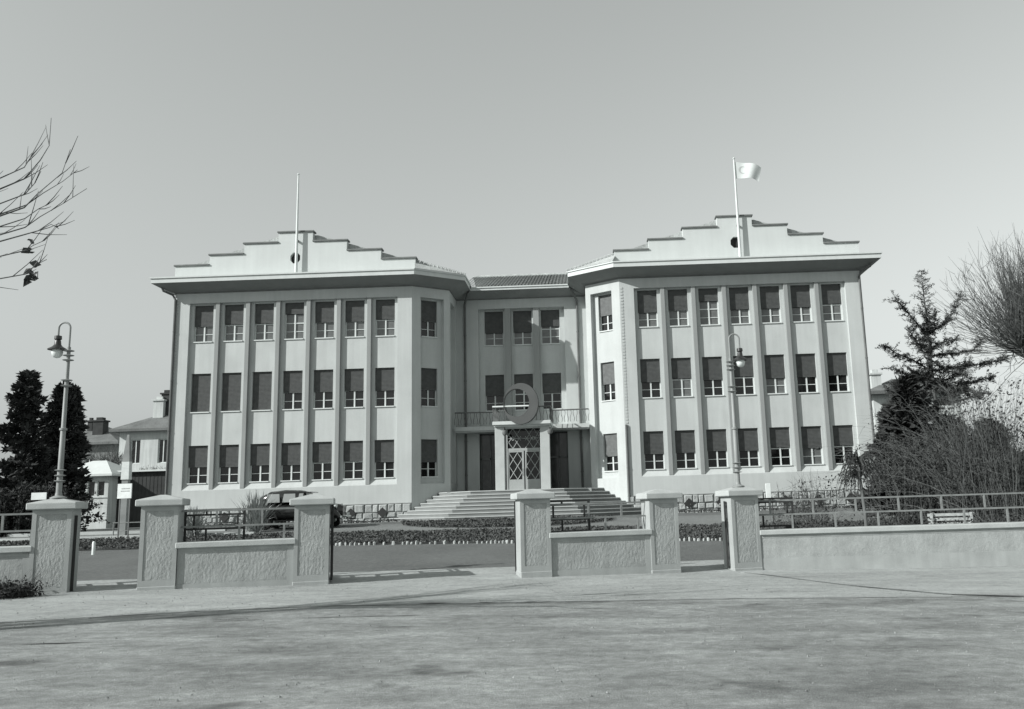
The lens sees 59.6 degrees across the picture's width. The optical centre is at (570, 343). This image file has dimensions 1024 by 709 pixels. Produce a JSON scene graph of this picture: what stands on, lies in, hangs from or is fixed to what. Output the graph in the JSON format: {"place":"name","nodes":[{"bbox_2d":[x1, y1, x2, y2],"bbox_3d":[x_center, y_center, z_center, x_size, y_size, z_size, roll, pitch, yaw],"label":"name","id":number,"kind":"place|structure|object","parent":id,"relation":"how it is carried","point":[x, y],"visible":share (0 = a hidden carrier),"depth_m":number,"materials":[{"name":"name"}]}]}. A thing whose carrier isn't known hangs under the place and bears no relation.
{"place":"outdoors","nodes":[
{"label":"outdoors","id":0,"kind":"place"},
{"bbox_2d":[36,417,119,474],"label":"town house","id":1,"kind":"structure","parent":0,"point":[98,433],"depth_m":93.56,"materials":[{"name":"paint"}]},
{"bbox_2d":[109,390,169,469],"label":"town house","id":2,"kind":"structure","parent":0,"point":[148,437],"depth_m":85.67,"materials":[{"name":"paint"}]},
{"bbox_2d":[0,511,893,539],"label":"driveway","id":3,"kind":"structure","parent":0,"point":[691,520],"depth_m":35.25,"materials":[{"name":"asphalt"}]},
{"bbox_2d":[261,490,350,529],"bbox_3d":[-11.217,6.821,36.839,4.090,1.580,1.640,-2,-10,-1],"label":"parked car","id":4,"kind":"object","parent":3,"relation":"on","point":[281,498],"visible":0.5,"depth_m":36.27,"materials":[{"name":"paint"}]},
{"bbox_2d":[401,514,612,527],"bbox_3d":[-2.693,7.159,35.873,8.938,0.418,3.678,-2,-10,1],"label":"ground cover","id":5,"kind":"object","parent":3,"relation":"on","point":[471,522],"visible":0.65,"depth_m":35.54,"materials":[{"name":"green plant"}]},
{"bbox_2d":[0,497,1011,622],"bbox_3d":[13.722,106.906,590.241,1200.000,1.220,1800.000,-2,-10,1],"label":"ground","id":6,"kind":"structure","parent":0,"point":[115,564],"depth_m":24.50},
{"bbox_2d":[0,513,31,585],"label":"fence wall","id":7,"kind":"structure","parent":6,"relation":"on","point":[15,556],"depth_m":17.80,"materials":[{"name":"concrete"}]},
{"bbox_2d":[0,563,54,599],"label":"bush","id":8,"kind":"object","parent":6,"relation":"on","point":[11,590],"visible":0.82,"depth_m":17.09,"materials":[{"name":"plant"}]},
{"bbox_2d":[0,369,58,494],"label":"conifer tree","id":9,"kind":"object","parent":6,"relation":"on","point":[26,399],"visible":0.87,"depth_m":42.26,"materials":[{"name":"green plant"}]},
{"bbox_2d":[0,478,63,536],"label":"evergreen shrub","id":10,"kind":"object","parent":6,"relation":"on","point":[7,497],"visible":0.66,"depth_m":37.14,"materials":[{"name":"plant"}]},
{"bbox_2d":[24,381,93,500],"bbox_3d":[-25.655,5.573,45.042,3.703,7.595,3.349,-2,-10,1],"label":"conifer tree","id":11,"kind":"object","parent":6,"relation":"on","point":[52,420],"visible":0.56,"depth_m":44.60,"materials":[{"name":"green plant"}]},
{"bbox_2d":[0,478,117,537],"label":"evergreen shrub","id":12,"kind":"object","parent":6,"relation":"on","point":[50,491],"visible":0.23,"depth_m":38.45,"materials":[{"name":"plant"}]},
{"bbox_2d":[46,383,92,510],"bbox_3d":[-25.402,5.626,45.096,2.831,7.494,2.378,-11,-14,41],"label":"conifer tree","id":13,"kind":"object","parent":6,"relation":"on","point":[80,455],"visible":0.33,"depth_m":45.16,"materials":[{"name":"black plant"}]},
{"bbox_2d":[78,460,121,528],"bbox_3d":[-27.462,8.855,51.587,3.900,4.162,4.100,-2,-10,1],"label":"gatehouse","id":14,"kind":"object","parent":6,"relation":"on","point":[105,474],"visible":0.31,"depth_m":50.07,"materials":[{"name":"paint"}]},
{"bbox_2d":[119,435,131,534],"bbox_3d":[-17.947,5.721,35.974,0.310,4.102,0.310,-1,-10,-4],"label":"marker post","id":15,"kind":"object","parent":6,"relation":"on","point":[126,473],"visible":0.88,"depth_m":35.91,"materials":[{"name":"metal"}]},
{"bbox_2d":[0,532,255,541],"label":"kerb","id":16,"kind":"structure","parent":6,"relation":"on","point":[86,537],"depth_m":33.30,"materials":[{"name":"concrete"}]},
{"bbox_2d":[115,469,165,527],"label":"outbuilding","id":17,"kind":"structure","parent":6,"relation":"on","point":[148,483],"depth_m":50.89,"materials":[{"name":"paint"}]},
{"bbox_2d":[175,507,295,588],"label":"fence wall","id":18,"kind":"structure","parent":6,"relation":"on","point":[235,563],"depth_m":18.73,"materials":[{"name":"concrete"}]},
{"bbox_2d":[226,489,278,531],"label":"ornamental grass","id":19,"kind":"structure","parent":6,"relation":"on","point":[253,516],"depth_m":34.91,"materials":[{"name":"plant"}]},
{"bbox_2d":[0,518,904,549],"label":"flower bed","id":20,"kind":"object","parent":6,"relation":"on","point":[398,542],"visible":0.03,"depth_m":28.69,"materials":[{"name":"plant"}]},
{"bbox_2d":[117,484,132,537],"bbox_3d":[-16.445,6.228,32.815,0.580,2.136,0.079,-3,-10,9],"label":"notice board","id":21,"kind":"object","parent":20,"relation":"on","point":[124,491],"visible":0.98,"depth_m":32.89,"materials":[{"name":"white paint"}]},
{"bbox_2d":[184,506,213,535],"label":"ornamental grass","id":22,"kind":"object","parent":20,"relation":"on","point":[199,520],"depth_m":32.99,"materials":[{"name":"plant"}]},
{"bbox_2d":[867,403,915,517],"bbox_3d":[12.235,4.303,32.910,2.702,4.357,2.980,-2,-10,1],"label":"conifer tree","id":23,"kind":"object","parent":20,"relation":"on","point":[882,421],"visible":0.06,"depth_m":33.10,"materials":[{"name":"black plant"}]},
{"bbox_2d":[849,371,945,516],"bbox_3d":[12.060,3.675,32.096,4.122,5.454,3.861,-2,-10,1],"label":"conifer tree","id":24,"kind":"object","parent":20,"relation":"on","point":[901,387],"visible":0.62,"depth_m":31.92,"materials":[{"name":"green plant"}]},
{"bbox_2d":[917,222,1023,420],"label":"pollard tree","id":25,"kind":"object","parent":20,"relation":"on","point":[1010,333],"visible":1,"depth_m":29.17,"materials":[{"name":"grey plant"}]},
{"bbox_2d":[149,214,881,527],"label":"office building","id":26,"kind":"structure","parent":6,"relation":"on","point":[361,383],"depth_m":42.81,"materials":[{"name":"paint"}]},
{"bbox_2d":[186,446,207,484],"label":"window","id":27,"kind":"structure","parent":26,"relation":"in","point":[198,455],"depth_m":42.36,"materials":[{"name":"glass"}]},
{"bbox_2d":[189,374,210,412],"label":"window","id":28,"kind":"structure","parent":26,"relation":"in","point":[201,385],"depth_m":42.94,"materials":[{"name":"paint"}]},
{"bbox_2d":[193,306,213,342],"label":"window","id":29,"kind":"structure","parent":26,"relation":"in","point":[204,314],"depth_m":43.57,"materials":[{"name":"paint"}]},
{"bbox_2d":[217,445,238,483],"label":"window","id":30,"kind":"structure","parent":26,"relation":"in","point":[229,454],"depth_m":42.34,"materials":[{"name":"glass"}]},
{"bbox_2d":[220,373,241,411],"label":"window","id":31,"kind":"structure","parent":26,"relation":"in","point":[231,397],"depth_m":42.91,"materials":[{"name":"paint"}]},
{"bbox_2d":[223,305,243,341],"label":"window","id":32,"kind":"structure","parent":26,"relation":"in","point":[234,313],"depth_m":43.55,"materials":[{"name":"paint"}]},
{"bbox_2d":[249,444,269,482],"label":"window","id":33,"kind":"structure","parent":26,"relation":"in","point":[260,453],"depth_m":42.31,"materials":[{"name":"paint"}]},
{"bbox_2d":[251,372,271,410],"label":"window","id":34,"kind":"structure","parent":26,"relation":"in","point":[262,382],"depth_m":42.88,"materials":[{"name":"paint"}]},
{"bbox_2d":[253,304,273,340],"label":"window","id":35,"kind":"structure","parent":26,"relation":"in","point":[264,321],"depth_m":43.53,"materials":[{"name":"glass"}]},
{"bbox_2d":[280,443,300,481],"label":"window","id":36,"kind":"structure","parent":26,"relation":"in","point":[291,452],"depth_m":42.29,"materials":[{"name":"paint"}]},
{"bbox_2d":[282,371,302,409],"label":"window","id":37,"kind":"structure","parent":26,"relation":"in","point":[292,400],"depth_m":42.89,"materials":[{"name":"glass"}]},
{"bbox_2d":[284,303,303,339],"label":"window","id":38,"kind":"structure","parent":26,"relation":"in","point":[294,328],"depth_m":43.54,"materials":[{"name":"glass"}]},
{"bbox_2d":[311,442,331,480],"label":"window","id":39,"kind":"structure","parent":26,"relation":"in","point":[322,451],"depth_m":42.27,"materials":[{"name":"paint"}]},
{"bbox_2d":[313,370,332,408],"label":"window","id":40,"kind":"structure","parent":26,"relation":"in","point":[323,382],"depth_m":42.86,"materials":[{"name":"paint"}]},
{"bbox_2d":[314,302,333,338],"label":"window","id":41,"kind":"structure","parent":26,"relation":"in","point":[324,310],"depth_m":43.46,"materials":[{"name":"paint"}]},
{"bbox_2d":[342,441,362,479],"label":"window","id":42,"kind":"structure","parent":26,"relation":"in","point":[353,450],"depth_m":42.24,"materials":[{"name":"glass"}]},
{"bbox_2d":[344,369,363,407],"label":"window","id":43,"kind":"structure","parent":26,"relation":"in","point":[354,378],"depth_m":42.84,"materials":[{"name":"paint"}]},
{"bbox_2d":[345,301,364,337],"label":"window","id":44,"kind":"structure","parent":26,"relation":"in","point":[355,310],"depth_m":43.44,"materials":[{"name":"paint"}]},
{"bbox_2d":[374,440,393,478],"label":"window","id":45,"kind":"structure","parent":26,"relation":"in","point":[384,449],"depth_m":42.21,"materials":[{"name":"glass"}]},
{"bbox_2d":[374,368,394,406],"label":"window","id":46,"kind":"structure","parent":26,"relation":"in","point":[385,377],"depth_m":42.81,"materials":[{"name":"paint"}]},
{"bbox_2d":[375,300,394,336],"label":"window","id":47,"kind":"structure","parent":26,"relation":"in","point":[385,309],"depth_m":43.42,"materials":[{"name":"paint"}]},
{"bbox_2d":[421,439,437,477],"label":"window","id":48,"kind":"structure","parent":26,"relation":"in","point":[428,447],"depth_m":42.77,"materials":[{"name":"paint"}]},
{"bbox_2d":[421,368,437,406],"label":"window","id":49,"kind":"structure","parent":26,"relation":"in","point":[428,376],"depth_m":43.39,"materials":[{"name":"paint"}]},
{"bbox_2d":[421,301,437,337],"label":"window","id":50,"kind":"structure","parent":26,"relation":"in","point":[428,309],"depth_m":44.00,"materials":[{"name":"paint"}]},
{"bbox_2d":[485,312,503,346],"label":"window","id":51,"kind":"structure","parent":26,"relation":"in","point":[493,320],"depth_m":46.88,"materials":[{"name":"paint"}]},
{"bbox_2d":[486,375,503,411],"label":"window","id":52,"kind":"structure","parent":26,"relation":"in","point":[494,383],"depth_m":46.30,"materials":[{"name":"glass"}]},
{"bbox_2d":[508,451,524,489],"bbox_3d":[-2.603,6.044,42.648,0.770,1.835,0.050,-2,-10,1],"label":"door leaf","id":53,"kind":"structure","parent":26,"relation":"in","point":[516,484],"depth_m":42.55,"materials":[{"name":"paint"}]},
{"bbox_2d":[513,311,531,345],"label":"window","id":54,"kind":"structure","parent":26,"relation":"in","point":[522,320],"depth_m":46.86,"materials":[{"name":"paint"}]},
{"bbox_2d":[514,374,532,410],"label":"window","id":55,"kind":"structure","parent":26,"relation":"in","point":[521,398],"depth_m":46.30,"materials":[{"name":"glass"}]},
{"bbox_2d":[525,450,540,488],"bbox_3d":[-1.774,6.011,42.607,0.770,1.835,0.105,-2,-10,1],"label":"door leaf","id":56,"kind":"structure","parent":26,"relation":"in","point":[535,483],"depth_m":42.55,"materials":[{"name":"paint"}]},
{"bbox_2d":[541,310,559,344],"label":"window","id":57,"kind":"structure","parent":26,"relation":"in","point":[550,325],"depth_m":46.85,"materials":[{"name":"glass"}]},
{"bbox_2d":[542,373,561,409],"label":"window","id":58,"kind":"structure","parent":26,"relation":"in","point":[552,395],"depth_m":46.24,"materials":[{"name":"glass"}]},
{"bbox_2d":[599,294,612,332],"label":"window","id":59,"kind":"structure","parent":26,"relation":"in","point":[606,300],"depth_m":43.85,"materials":[{"name":"paint"}]},
{"bbox_2d":[601,362,615,401],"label":"window","id":60,"kind":"structure","parent":26,"relation":"in","point":[608,375],"depth_m":43.25,"materials":[{"name":"paint"}]},
{"bbox_2d":[604,433,617,471],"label":"window","id":61,"kind":"structure","parent":26,"relation":"in","point":[611,452],"depth_m":42.64,"materials":[{"name":"paint"}]},
{"bbox_2d":[637,291,657,327],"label":"window","id":62,"kind":"structure","parent":26,"relation":"in","point":[646,300],"depth_m":43.20,"materials":[{"name":"paint"}]},
{"bbox_2d":[640,359,661,398],"bbox_3d":[3.824,1.661,42.547,0.946,1.904,0.270,-2,-10,1],"label":"window","id":63,"kind":"structure","parent":26,"relation":"in","point":[649,368],"depth_m":42.59,"materials":[{"name":"paint"}]},
{"bbox_2d":[643,431,664,469],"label":"window","id":64,"kind":"structure","parent":26,"relation":"in","point":[653,441],"depth_m":41.99,"materials":[{"name":"paint"}]},
{"bbox_2d":[667,289,688,326],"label":"window","id":65,"kind":"structure","parent":26,"relation":"in","point":[677,299],"depth_m":43.18,"materials":[{"name":"glass"}]},
{"bbox_2d":[671,358,692,397],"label":"window","id":66,"kind":"structure","parent":26,"relation":"in","point":[680,367],"depth_m":42.58,"materials":[{"name":"paint"}]},
{"bbox_2d":[675,430,696,468],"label":"window","id":67,"kind":"structure","parent":26,"relation":"in","point":[685,439],"depth_m":41.96,"materials":[{"name":"glass"}]},
{"bbox_2d":[698,288,719,325],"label":"window","id":68,"kind":"structure","parent":26,"relation":"in","point":[708,298],"depth_m":43.18,"materials":[{"name":"paint"}]},
{"bbox_2d":[702,357,723,396],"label":"window","id":69,"kind":"structure","parent":26,"relation":"in","point":[712,366],"depth_m":42.55,"materials":[{"name":"paint"}]},
{"bbox_2d":[706,429,728,467],"bbox_3d":[6.886,4.921,41.892,0.946,1.814,0.270,-2,-10,1],"label":"window","id":70,"kind":"structure","parent":26,"relation":"in","point":[716,439],"depth_m":41.94,"materials":[{"name":"paint"}]},
{"bbox_2d":[733,157,741,256],"bbox_3d":[8.126,-6.614,43.523,0.240,5.244,0.300,-2,-10,1],"label":"flagpole","id":71,"kind":"object","parent":26,"relation":"on","point":[738,233],"visible":0.82,"depth_m":43.38,"materials":[{"name":"metal"}]},
{"bbox_2d":[735,162,760,180],"bbox_3d":[8.757,-8.483,43.781,1.282,1.032,0.161,-1,-10,-4],"label":"flag","id":72,"kind":"object","parent":71,"relation":"attached to","point":[748,170],"visible":1,"depth_m":43.79,"materials":[{"name":"fabric"}]},
{"bbox_2d":[729,287,750,324],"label":"window","id":73,"kind":"structure","parent":26,"relation":"in","point":[738,297],"depth_m":43.12,"materials":[{"name":"paint"}]},
{"bbox_2d":[733,356,755,395],"bbox_3d":[8.264,1.512,42.471,0.946,1.904,0.270,-2,-10,1],"label":"window","id":74,"kind":"structure","parent":26,"relation":"in","point":[743,376],"depth_m":42.52,"materials":[{"name":"paint"}]},
{"bbox_2d":[738,428,759,466],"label":"window","id":75,"kind":"structure","parent":26,"relation":"in","point":[748,437],"depth_m":41.91,"materials":[{"name":"paint"}]},
{"bbox_2d":[759,286,781,323],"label":"window","id":76,"kind":"structure","parent":26,"relation":"in","point":[769,296],"depth_m":43.09,"materials":[{"name":"paint"}]},
{"bbox_2d":[764,355,786,394],"bbox_3d":[9.744,1.462,42.446,0.946,1.904,0.270,-2,-10,1],"label":"window","id":77,"kind":"structure","parent":26,"relation":"in","point":[774,364],"depth_m":42.50,"materials":[{"name":"paint"}]},
{"bbox_2d":[769,427,791,465],"bbox_3d":[9.846,4.822,41.842,0.946,1.814,0.270,-2,-10,1],"label":"window","id":78,"kind":"structure","parent":26,"relation":"in","point":[779,436],"depth_m":41.90,"materials":[{"name":"glass"}]},
{"bbox_2d":[790,285,812,322],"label":"window","id":79,"kind":"structure","parent":26,"relation":"in","point":[800,295],"depth_m":43.07,"materials":[{"name":"glass"}]},
{"bbox_2d":[795,354,817,393],"bbox_3d":[11.224,1.412,42.420,0.946,1.904,0.270,-2,-10,1],"label":"window","id":80,"kind":"structure","parent":26,"relation":"in","point":[805,363],"depth_m":42.47,"materials":[{"name":"paint"}]},
{"bbox_2d":[801,426,823,464],"bbox_3d":[11.326,4.772,41.816,0.946,1.814,0.270,-2,-10,1],"label":"window","id":81,"kind":"structure","parent":26,"relation":"in","point":[811,435],"depth_m":41.87,"materials":[{"name":"paint"}]},
{"bbox_2d":[821,284,843,321],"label":"window","id":82,"kind":"structure","parent":26,"relation":"in","point":[831,297],"depth_m":43.05,"materials":[{"name":"paint"}]},
{"bbox_2d":[826,353,849,392],"bbox_3d":[12.704,1.363,42.395,0.946,1.904,0.270,-2,-10,1],"label":"window","id":83,"kind":"structure","parent":26,"relation":"in","point":[836,362],"depth_m":42.45,"materials":[{"name":"paint"}]},
{"bbox_2d":[832,425,853,463],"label":"window","id":84,"kind":"structure","parent":26,"relation":"in","point":[841,433],"depth_m":41.86,"materials":[{"name":"glass"}]},
{"bbox_2d":[200,505,851,527],"bbox_3d":[-2.293,7.837,40.622,34.555,0.267,0.903,-2,-10,1],"label":"ground cover","id":85,"kind":"object","parent":6,"relation":"on","point":[681,511],"visible":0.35,"depth_m":40.43,"materials":[{"name":"grey plant"}]},
{"bbox_2d":[549,501,651,576],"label":"fence wall","id":86,"kind":"structure","parent":6,"relation":"on","point":[601,552],"depth_m":20.50,"materials":[{"name":"concrete"}]},
{"bbox_2d":[765,469,852,527],"bbox_3d":[7.179,4.948,27.099,2.912,2.365,2.931,-4,-11,15],"label":"bare shrub","id":87,"kind":"object","parent":6,"relation":"on","point":[807,510],"visible":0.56,"depth_m":26.76,"materials":[{"name":"grey plant"}]},
{"bbox_2d":[773,512,846,528],"bbox_3d":[6.561,5.167,24.428,2.908,1.601,2.240,2,-11,-21],"label":"bush","id":88,"kind":"object","parent":6,"relation":"on","point":[799,524],"visible":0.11,"depth_m":24.12,"materials":[{"name":"grey plant"}]},
{"bbox_2d":[833,449,887,525],"bbox_3d":[7.551,4.137,23.064,1.411,2.822,1.400,-2,-10,1],"label":"weeping tree","id":89,"kind":"object","parent":6,"relation":"on","point":[859,470],"visible":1,"depth_m":23.09,"materials":[{"name":"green plant"}]},
{"bbox_2d":[758,492,1023,569],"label":"fence wall","id":90,"kind":"structure","parent":6,"relation":"on","point":[964,544],"depth_m":21.28,"materials":[{"name":"concrete"}]},
{"bbox_2d":[761,422,1023,524],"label":"arching shrub","id":91,"kind":"object","parent":6,"relation":"on","point":[911,487],"visible":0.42,"depth_m":29.36,"materials":[{"name":"plant"}]},
{"bbox_2d":[805,368,1023,522],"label":"arching shrub","id":92,"kind":"object","parent":6,"relation":"on","point":[982,481],"visible":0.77,"depth_m":27.55,"materials":[{"name":"plant"}]},
{"bbox_2d":[0,597,1023,708],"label":"street","id":93,"kind":"structure","parent":0,"point":[354,642],"depth_m":9.65,"materials":[{"name":"grey asphalt"}]},
{"bbox_2d":[0,123,87,289],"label":"bare tree","id":94,"kind":"object","parent":93,"relation":"on","point":[31,276],"visible":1,"depth_m":12.85,"materials":[{"name":"grey plant"}]},
{"bbox_2d":[0,577,1023,708],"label":"grit","id":95,"kind":"object","parent":93,"relation":"on","point":[514,640],"visible":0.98,"depth_m":11.36,"materials":[{"name":"grey gravel"}]},
{"bbox_2d":[0,560,1023,621],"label":"pavement","id":96,"kind":"structure","parent":0,"point":[710,576],"depth_m":16.90,"materials":[{"name":"grey concrete"}]},
{"bbox_2d":[26,498,87,593],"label":"gate pillar","id":97,"kind":"structure","parent":96,"relation":"on","point":[52,532],"depth_m":17.99,"materials":[{"name":"concrete"}]},
{"bbox_2d":[47,322,73,498],"bbox_3d":[-10.786,1.361,18.766,0.600,3.741,0.380,-2,-10,1],"label":"street lamp","id":98,"kind":"object","parent":97,"relation":"on","point":[57,349],"visible":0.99,"depth_m":18.76,"materials":[{"name":"metal"}]},
{"bbox_2d":[135,495,190,589],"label":"gate pillar","id":99,"kind":"structure","parent":96,"relation":"on","point":[161,524],"depth_m":18.42,"materials":[{"name":"concrete"}]},
{"bbox_2d":[183,508,245,541],"bbox_3d":[-7.732,4.380,19.341,1.250,1.570,0.050,1,-11,-17],"label":"railing","id":100,"kind":"object","parent":99,"relation":"attached to","point":[206,529],"visible":0.34,"depth_m":19.39,"materials":[{"name":"metal"}]},
{"bbox_2d":[289,494,334,585],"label":"gate pillar","id":101,"kind":"structure","parent":96,"relation":"on","point":[311,557],"depth_m":19.09,"materials":[{"name":"concrete"}]},
{"bbox_2d":[510,489,554,577],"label":"gate pillar","id":102,"kind":"structure","parent":96,"relation":"on","point":[533,539],"depth_m":20.20,"materials":[{"name":"concrete"}]},
{"bbox_2d":[514,499,590,571],"bbox_3d":[-0.411,4.505,21.052,1.850,1.610,0.050,1,-11,-16],"label":"gate leaf","id":103,"kind":"object","parent":102,"relation":"attached to","point":[589,524],"visible":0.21,"depth_m":21.18,"materials":[{"name":"metal"}]},
{"bbox_2d":[636,489,681,573],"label":"gate pillar","id":104,"kind":"structure","parent":96,"relation":"on","point":[659,508],"depth_m":20.88,"materials":[{"name":"concrete"}]},
{"bbox_2d":[715,487,762,570],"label":"gate pillar","id":105,"kind":"structure","parent":96,"relation":"on","point":[743,530],"depth_m":21.35,"materials":[{"name":"concrete"}]},
{"bbox_2d":[727,333,747,486],"bbox_3d":[4.186,1.612,22.141,0.600,3.821,0.380,-2,-10,1],"label":"street lamp","id":106,"kind":"object","parent":105,"relation":"on","point":[740,359],"visible":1,"depth_m":22.14,"materials":[{"name":"metal"}]},
{"bbox_2d":[758,497,794,528],"bbox_3d":[4.961,4.596,22.075,1.200,1.570,0.050,-1,-10,-2],"label":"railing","id":107,"kind":"object","parent":105,"relation":"attached to","point":[787,526],"visible":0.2,"depth_m":22.17,"materials":[{"name":"metal"}]},
{"bbox_2d":[0,0,1023,477],"label":"sky","id":108,"kind":"structure","parent":0,"point":[471,137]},
{"bbox_2d":[739,566,1023,596],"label":"sidewalk","id":109,"kind":"structure","parent":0,"point":[980,581],"depth_m":18.44,"materials":[{"name":"grey concrete"}]},
{"bbox_2d":[869,369,972,437],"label":"town house","id":110,"kind":"structure","parent":0,"point":[878,398],"depth_m":71.78,"materials":[{"name":"paint"}]},
{"bbox_2d":[875,268,1011,436],"bbox_3d":[14.241,1.722,34.854,4.714,9.794,5.736,-10,-13,38],"label":"cedar tree","id":111,"kind":"object","parent":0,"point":[928,372],"visible":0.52,"depth_m":35.07,"materials":[{"name":"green plant"}]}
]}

